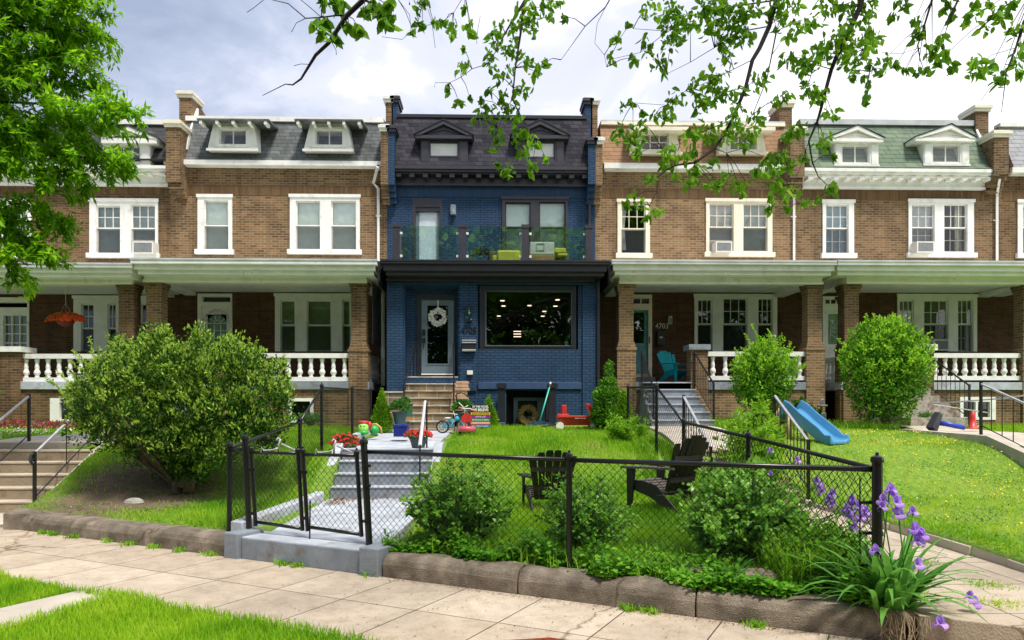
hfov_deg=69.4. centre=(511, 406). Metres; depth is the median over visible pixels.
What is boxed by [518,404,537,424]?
straw wreath
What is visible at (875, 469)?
chain link fence
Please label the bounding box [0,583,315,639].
verge ground
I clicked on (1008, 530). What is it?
lawn grass
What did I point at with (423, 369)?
front door
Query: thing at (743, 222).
window
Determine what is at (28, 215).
window
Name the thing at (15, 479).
garden steps
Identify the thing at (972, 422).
toy cone
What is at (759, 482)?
evergreen shrub
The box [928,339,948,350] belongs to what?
air conditioner
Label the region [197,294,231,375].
front door
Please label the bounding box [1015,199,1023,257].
window
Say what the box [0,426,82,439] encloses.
lawn grass
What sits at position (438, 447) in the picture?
garden steps
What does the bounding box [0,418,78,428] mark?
flower bed
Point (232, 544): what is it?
gate block
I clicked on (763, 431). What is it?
leafy plant
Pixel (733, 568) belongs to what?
iris plant
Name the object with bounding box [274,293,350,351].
window
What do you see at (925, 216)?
window
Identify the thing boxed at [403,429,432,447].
flower pot
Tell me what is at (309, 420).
evergreen shrub
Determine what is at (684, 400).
iron handrail
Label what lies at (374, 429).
turtle toy
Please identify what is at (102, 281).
brown row house
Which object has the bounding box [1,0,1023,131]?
sky
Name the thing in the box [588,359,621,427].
leafy shrub
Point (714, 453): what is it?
garden steps
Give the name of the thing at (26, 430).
daisy flowers
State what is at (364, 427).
frog toy
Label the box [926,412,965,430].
toy basketball stand
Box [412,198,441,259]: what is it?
balcony door
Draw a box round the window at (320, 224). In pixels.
[287,194,361,254]
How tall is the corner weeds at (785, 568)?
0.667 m
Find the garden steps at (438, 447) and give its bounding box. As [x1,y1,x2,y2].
[315,442,443,498]
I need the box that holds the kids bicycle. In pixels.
[436,411,468,432]
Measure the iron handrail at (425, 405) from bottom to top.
1.506 m
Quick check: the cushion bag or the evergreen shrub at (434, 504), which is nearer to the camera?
the evergreen shrub at (434, 504)
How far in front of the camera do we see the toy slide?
13.07 m
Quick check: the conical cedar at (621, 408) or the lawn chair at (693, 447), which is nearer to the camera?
the lawn chair at (693, 447)
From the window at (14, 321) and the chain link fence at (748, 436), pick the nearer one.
the chain link fence at (748, 436)
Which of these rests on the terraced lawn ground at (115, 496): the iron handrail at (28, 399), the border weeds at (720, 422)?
the border weeds at (720, 422)
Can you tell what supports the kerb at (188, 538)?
on the terraced lawn ground at (115, 496)
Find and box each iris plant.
[657,447,800,507]
[671,477,871,560]
[710,556,757,588]
[775,482,989,639]
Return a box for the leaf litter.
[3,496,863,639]
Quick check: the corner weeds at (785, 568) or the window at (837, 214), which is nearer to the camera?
the corner weeds at (785, 568)
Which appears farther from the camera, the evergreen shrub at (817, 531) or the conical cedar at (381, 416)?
the conical cedar at (381, 416)
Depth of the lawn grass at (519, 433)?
11.54 m
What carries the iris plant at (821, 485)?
on the terraced lawn ground at (115, 496)
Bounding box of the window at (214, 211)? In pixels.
[194,194,233,254]
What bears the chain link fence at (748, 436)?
on the terraced lawn ground at (115, 496)
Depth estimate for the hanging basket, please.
19.53 m
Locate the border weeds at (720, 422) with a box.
[380,416,1023,581]
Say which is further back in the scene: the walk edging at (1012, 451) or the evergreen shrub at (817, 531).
the walk edging at (1012, 451)
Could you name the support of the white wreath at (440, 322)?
attached to the blue row house at (445, 179)
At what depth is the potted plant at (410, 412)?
17.08 m
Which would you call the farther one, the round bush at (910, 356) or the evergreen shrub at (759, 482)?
the round bush at (910, 356)
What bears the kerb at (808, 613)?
on the terraced lawn ground at (115, 496)
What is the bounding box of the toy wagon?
[540,404,596,428]
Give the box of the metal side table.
[472,248,489,259]
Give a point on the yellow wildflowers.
(948, 461)
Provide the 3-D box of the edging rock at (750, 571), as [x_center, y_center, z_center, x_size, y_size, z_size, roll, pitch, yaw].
[1.892,1.326,5.752,0.388,0.140,0.217,0,0,-2]
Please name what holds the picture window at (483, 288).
in the blue row house at (445, 179)
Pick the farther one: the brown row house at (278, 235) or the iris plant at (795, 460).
the brown row house at (278, 235)
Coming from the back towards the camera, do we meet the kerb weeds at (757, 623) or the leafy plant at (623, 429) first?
the leafy plant at (623, 429)
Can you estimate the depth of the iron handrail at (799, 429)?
11.21 m
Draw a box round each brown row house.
[0,118,178,425]
[130,90,393,427]
[590,97,836,425]
[767,100,1023,425]
[947,123,1023,381]
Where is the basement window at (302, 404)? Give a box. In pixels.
[288,398,312,421]
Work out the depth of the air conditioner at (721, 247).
21.39 m
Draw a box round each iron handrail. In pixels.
[0,394,30,460]
[28,397,95,501]
[418,400,427,483]
[682,395,712,475]
[773,394,809,499]
[929,382,1023,447]
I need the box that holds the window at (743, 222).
[704,198,774,257]
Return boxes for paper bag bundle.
[450,399,468,410]
[451,390,468,398]
[455,381,469,390]
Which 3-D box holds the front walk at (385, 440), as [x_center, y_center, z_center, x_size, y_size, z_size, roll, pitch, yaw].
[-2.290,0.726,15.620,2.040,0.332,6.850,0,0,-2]
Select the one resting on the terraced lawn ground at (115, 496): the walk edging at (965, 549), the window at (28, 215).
the walk edging at (965, 549)
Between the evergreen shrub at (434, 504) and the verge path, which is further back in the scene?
the evergreen shrub at (434, 504)
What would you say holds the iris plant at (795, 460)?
on the terraced lawn ground at (115, 496)
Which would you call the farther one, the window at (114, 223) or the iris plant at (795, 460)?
the window at (114, 223)
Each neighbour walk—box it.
[649,426,733,447]
[798,503,1023,639]
[900,426,1023,447]
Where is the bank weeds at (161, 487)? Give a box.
[33,431,329,523]
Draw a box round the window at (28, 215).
[0,198,31,257]
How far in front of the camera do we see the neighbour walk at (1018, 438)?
14.48 m
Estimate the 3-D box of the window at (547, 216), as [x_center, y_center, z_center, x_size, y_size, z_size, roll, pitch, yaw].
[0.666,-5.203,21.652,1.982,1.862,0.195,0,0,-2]
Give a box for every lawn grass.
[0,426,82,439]
[412,424,837,581]
[646,423,1023,501]
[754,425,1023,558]
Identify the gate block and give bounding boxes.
[224,528,263,558]
[359,542,400,576]
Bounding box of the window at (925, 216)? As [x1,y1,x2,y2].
[906,198,977,257]
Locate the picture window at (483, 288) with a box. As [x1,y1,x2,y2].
[480,285,575,348]
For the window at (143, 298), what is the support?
in the brown row house at (102, 281)
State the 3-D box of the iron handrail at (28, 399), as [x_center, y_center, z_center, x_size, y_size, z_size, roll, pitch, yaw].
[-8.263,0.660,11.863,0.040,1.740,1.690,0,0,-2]
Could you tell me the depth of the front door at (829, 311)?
21.88 m
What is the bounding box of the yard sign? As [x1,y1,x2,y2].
[471,405,489,427]
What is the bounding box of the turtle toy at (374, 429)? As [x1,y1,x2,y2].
[369,423,382,434]
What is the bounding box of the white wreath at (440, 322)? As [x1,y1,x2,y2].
[428,300,447,326]
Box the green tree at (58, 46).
[0,0,154,303]
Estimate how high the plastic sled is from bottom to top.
0.138 m
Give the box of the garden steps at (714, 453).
[679,448,799,502]
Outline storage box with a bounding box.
[393,424,409,436]
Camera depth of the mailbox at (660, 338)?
21.59 m
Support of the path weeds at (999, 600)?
on the neighbour walk at (963, 623)
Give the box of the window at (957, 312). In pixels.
[897,294,978,351]
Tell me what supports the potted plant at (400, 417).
on the front walk at (385, 440)
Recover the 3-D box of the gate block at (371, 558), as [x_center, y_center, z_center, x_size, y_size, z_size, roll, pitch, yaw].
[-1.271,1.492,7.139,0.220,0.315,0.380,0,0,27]
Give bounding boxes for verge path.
[0,590,113,626]
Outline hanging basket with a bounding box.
[44,286,86,326]
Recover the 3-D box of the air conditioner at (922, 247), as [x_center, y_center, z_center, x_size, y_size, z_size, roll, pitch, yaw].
[12.046,-4.649,21.743,0.517,0.324,0.400,0,0,-2]
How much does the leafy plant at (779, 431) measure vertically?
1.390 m
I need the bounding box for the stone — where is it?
[124,498,143,504]
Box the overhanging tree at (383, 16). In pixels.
[248,0,1023,224]
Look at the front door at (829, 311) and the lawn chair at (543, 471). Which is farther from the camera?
the front door at (829, 311)
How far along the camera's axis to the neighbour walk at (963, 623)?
5.42 m
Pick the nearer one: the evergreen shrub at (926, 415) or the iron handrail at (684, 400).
the iron handrail at (684, 400)
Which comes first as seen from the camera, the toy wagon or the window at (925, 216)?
the toy wagon
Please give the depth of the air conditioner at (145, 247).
20.96 m
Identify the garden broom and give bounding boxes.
[537,382,551,425]
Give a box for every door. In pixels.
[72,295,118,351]
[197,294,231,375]
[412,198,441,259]
[417,295,454,375]
[514,398,544,426]
[634,295,651,376]
[822,296,837,367]
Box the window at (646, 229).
[615,199,652,258]
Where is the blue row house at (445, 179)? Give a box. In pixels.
[380,95,612,431]
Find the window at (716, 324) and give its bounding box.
[693,294,776,351]
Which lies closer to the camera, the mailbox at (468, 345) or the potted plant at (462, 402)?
the potted plant at (462, 402)
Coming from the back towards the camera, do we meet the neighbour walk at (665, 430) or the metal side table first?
the metal side table
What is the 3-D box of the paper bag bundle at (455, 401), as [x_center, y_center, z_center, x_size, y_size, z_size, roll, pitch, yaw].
[-1.272,-0.045,18.073,0.460,0.295,0.400,0,0,-2]
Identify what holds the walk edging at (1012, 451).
on the terraced lawn ground at (115, 496)
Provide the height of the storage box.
0.235 m
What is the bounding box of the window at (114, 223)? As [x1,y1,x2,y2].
[86,198,159,257]
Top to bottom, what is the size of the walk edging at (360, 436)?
0.256 m
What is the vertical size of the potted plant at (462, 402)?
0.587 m
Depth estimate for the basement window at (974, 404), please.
19.54 m
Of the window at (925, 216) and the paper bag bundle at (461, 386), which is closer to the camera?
the paper bag bundle at (461, 386)
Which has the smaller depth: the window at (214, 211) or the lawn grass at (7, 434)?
the lawn grass at (7, 434)
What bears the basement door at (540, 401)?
in the blue row house at (445, 179)
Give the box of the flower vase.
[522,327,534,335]
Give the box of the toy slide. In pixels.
[767,400,849,444]
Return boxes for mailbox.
[462,340,475,350]
[656,331,664,345]
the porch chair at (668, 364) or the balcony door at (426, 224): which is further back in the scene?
the balcony door at (426, 224)
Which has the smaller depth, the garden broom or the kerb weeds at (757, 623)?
the kerb weeds at (757, 623)
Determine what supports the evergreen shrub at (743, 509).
on the terraced lawn ground at (115, 496)
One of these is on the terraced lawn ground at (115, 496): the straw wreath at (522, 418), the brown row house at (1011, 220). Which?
the brown row house at (1011, 220)
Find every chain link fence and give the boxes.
[226,382,371,530]
[359,436,883,583]
[626,382,871,573]
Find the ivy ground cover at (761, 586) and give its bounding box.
[382,522,883,606]
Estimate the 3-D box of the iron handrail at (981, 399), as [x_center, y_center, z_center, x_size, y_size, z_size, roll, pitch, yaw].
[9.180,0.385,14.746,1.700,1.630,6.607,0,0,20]
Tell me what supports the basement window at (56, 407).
in the brown row house at (102, 281)
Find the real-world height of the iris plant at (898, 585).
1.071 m
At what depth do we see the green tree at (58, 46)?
11.15 m
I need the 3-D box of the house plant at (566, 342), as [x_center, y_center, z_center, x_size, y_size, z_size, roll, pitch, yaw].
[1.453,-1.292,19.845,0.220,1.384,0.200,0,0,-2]
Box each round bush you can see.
[727,323,806,420]
[835,311,938,425]
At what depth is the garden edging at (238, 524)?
9.00 m
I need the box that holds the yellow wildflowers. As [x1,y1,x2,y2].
[803,429,1023,523]
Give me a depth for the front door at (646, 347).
21.70 m
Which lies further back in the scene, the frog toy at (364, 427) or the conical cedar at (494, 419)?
the conical cedar at (494, 419)
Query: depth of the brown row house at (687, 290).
21.68 m
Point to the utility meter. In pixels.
(821, 405)
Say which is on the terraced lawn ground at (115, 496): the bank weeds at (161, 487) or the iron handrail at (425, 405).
the bank weeds at (161, 487)
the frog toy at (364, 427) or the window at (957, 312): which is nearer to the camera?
the frog toy at (364, 427)
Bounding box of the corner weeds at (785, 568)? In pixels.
[690,468,917,584]
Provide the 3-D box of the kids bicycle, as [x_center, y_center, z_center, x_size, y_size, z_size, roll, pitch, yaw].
[-1.174,0.307,14.663,0.649,0.450,0.193,0,0,-14]
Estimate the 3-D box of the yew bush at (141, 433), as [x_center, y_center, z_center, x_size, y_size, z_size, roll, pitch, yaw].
[-4.911,0.010,10.761,3.713,2.548,2.161,0,0,-2]
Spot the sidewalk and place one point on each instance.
(254, 586)
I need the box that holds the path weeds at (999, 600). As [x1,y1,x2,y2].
[912,558,1023,610]
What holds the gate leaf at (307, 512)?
attached to the chain link fence at (875, 469)
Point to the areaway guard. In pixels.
(550, 408)
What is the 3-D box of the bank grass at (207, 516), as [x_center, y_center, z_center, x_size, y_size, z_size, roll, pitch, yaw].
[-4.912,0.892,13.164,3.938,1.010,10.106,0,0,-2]
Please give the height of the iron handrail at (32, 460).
1.740 m
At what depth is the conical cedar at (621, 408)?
14.91 m
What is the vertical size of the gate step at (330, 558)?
0.271 m
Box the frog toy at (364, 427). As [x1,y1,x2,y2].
[358,421,371,434]
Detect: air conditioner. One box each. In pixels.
[132,241,158,254]
[712,241,731,253]
[910,241,934,253]
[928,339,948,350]
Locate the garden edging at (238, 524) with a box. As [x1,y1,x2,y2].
[231,492,323,530]
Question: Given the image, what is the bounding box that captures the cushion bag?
[529,242,553,259]
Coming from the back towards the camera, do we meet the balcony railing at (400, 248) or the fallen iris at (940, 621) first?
the balcony railing at (400, 248)
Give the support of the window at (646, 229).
in the brown row house at (687, 290)
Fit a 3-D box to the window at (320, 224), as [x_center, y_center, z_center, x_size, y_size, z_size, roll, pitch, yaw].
[-5.423,-5.278,21.468,2.136,1.746,0.245,0,0,-2]
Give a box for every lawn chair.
[517,450,576,512]
[620,435,708,514]
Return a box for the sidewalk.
[0,527,867,639]
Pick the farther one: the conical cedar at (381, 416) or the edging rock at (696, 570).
the conical cedar at (381, 416)
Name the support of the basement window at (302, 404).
in the brown row house at (278, 235)
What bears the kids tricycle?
on the terraced lawn ground at (115, 496)
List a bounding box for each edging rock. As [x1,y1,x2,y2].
[683,565,714,577]
[736,568,778,582]
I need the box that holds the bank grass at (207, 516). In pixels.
[21,424,373,527]
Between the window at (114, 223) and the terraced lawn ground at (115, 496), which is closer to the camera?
the terraced lawn ground at (115, 496)
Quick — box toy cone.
[965,411,978,428]
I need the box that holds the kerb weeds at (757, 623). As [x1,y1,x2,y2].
[33,529,770,630]
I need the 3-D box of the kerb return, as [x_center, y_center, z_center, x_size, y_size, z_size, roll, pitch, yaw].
[-6.620,1.538,10.250,0.358,0.300,1.482,0,0,-17]
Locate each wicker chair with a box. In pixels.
[490,250,520,259]
[554,248,567,259]
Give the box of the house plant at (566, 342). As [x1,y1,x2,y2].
[564,333,569,344]
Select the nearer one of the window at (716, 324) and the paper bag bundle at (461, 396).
the paper bag bundle at (461, 396)
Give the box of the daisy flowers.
[0,427,70,435]
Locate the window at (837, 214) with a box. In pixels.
[820,199,856,258]
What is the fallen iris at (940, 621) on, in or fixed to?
on the terraced lawn ground at (115, 496)
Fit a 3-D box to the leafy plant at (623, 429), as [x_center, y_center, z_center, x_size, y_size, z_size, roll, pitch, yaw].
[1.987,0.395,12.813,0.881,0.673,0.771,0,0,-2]
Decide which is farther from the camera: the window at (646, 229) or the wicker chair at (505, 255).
the window at (646, 229)
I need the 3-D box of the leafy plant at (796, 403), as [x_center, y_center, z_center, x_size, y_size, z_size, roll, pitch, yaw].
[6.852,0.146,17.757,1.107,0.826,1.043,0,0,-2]
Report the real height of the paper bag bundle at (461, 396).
0.218 m
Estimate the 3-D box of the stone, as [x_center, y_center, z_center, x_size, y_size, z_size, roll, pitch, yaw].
[-5.215,1.327,10.217,0.272,0.140,0.197,0,0,-2]
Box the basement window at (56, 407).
[50,398,74,420]
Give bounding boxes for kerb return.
[3,507,39,529]
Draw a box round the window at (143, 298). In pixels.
[141,295,145,331]
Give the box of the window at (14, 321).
[0,297,29,346]
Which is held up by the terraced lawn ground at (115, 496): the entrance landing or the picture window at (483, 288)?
the entrance landing
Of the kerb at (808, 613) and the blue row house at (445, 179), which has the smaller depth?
the kerb at (808, 613)
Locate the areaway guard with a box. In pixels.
[496,383,557,426]
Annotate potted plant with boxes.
[388,399,411,423]
[400,396,412,415]
[450,399,473,424]
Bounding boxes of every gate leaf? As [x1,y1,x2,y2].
[248,437,304,530]
[300,438,363,538]
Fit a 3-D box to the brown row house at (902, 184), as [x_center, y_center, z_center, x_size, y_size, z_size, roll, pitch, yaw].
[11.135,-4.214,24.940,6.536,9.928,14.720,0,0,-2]
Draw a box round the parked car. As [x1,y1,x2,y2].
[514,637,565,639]
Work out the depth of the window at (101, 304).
21.26 m
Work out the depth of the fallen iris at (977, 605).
5.01 m
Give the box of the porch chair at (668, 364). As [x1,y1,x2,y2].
[656,351,685,381]
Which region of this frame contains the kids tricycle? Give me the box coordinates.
[455,392,476,435]
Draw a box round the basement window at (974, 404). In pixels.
[960,397,995,419]
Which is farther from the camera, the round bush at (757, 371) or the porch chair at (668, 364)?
the porch chair at (668, 364)
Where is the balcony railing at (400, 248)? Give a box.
[392,224,592,259]
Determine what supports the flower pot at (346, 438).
on the garden steps at (438, 447)
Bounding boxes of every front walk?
[0,432,111,448]
[357,429,452,447]
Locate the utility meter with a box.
[817,398,827,418]
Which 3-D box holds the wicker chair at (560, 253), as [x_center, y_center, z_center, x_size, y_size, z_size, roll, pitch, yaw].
[1.292,-3.975,19.966,0.383,0.443,0.850,0,0,-2]
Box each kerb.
[19,510,229,555]
[383,550,905,639]
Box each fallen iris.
[932,615,948,630]
[963,590,981,609]
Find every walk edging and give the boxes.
[347,430,370,446]
[801,498,1023,571]
[902,429,1023,466]
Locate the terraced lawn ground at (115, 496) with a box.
[0,424,1023,595]
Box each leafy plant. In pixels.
[603,411,652,439]
[712,407,789,493]
[716,392,790,461]
[776,396,821,424]
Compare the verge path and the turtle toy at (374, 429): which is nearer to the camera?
the verge path
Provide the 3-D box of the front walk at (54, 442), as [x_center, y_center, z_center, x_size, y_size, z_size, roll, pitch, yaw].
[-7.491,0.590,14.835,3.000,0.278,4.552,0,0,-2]
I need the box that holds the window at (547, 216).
[501,196,568,254]
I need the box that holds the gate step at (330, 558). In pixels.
[242,537,358,573]
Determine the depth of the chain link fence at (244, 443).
10.26 m
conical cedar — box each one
[370,387,393,432]
[484,394,500,425]
[613,389,633,427]
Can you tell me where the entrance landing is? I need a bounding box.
[242,498,423,549]
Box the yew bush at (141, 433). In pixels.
[45,317,296,493]
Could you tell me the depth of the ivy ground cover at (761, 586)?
6.04 m
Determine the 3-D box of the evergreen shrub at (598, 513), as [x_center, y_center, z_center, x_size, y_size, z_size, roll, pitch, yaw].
[0.707,1.001,6.955,1.012,0.760,0.833,0,0,-2]
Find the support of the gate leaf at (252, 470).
attached to the chain link fence at (244, 443)
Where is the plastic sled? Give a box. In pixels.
[527,421,552,426]
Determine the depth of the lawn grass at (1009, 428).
15.59 m
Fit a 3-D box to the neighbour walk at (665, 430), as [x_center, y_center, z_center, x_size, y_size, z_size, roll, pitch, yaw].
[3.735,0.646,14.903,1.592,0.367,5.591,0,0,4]
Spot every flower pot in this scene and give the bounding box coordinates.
[328,432,361,447]
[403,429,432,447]
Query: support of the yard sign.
on the terraced lawn ground at (115, 496)
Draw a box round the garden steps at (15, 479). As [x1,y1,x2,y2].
[0,442,113,512]
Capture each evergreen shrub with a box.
[292,411,329,425]
[398,457,518,538]
[533,472,641,548]
[675,449,822,563]
[690,467,762,516]
[754,510,871,570]
[917,411,942,417]

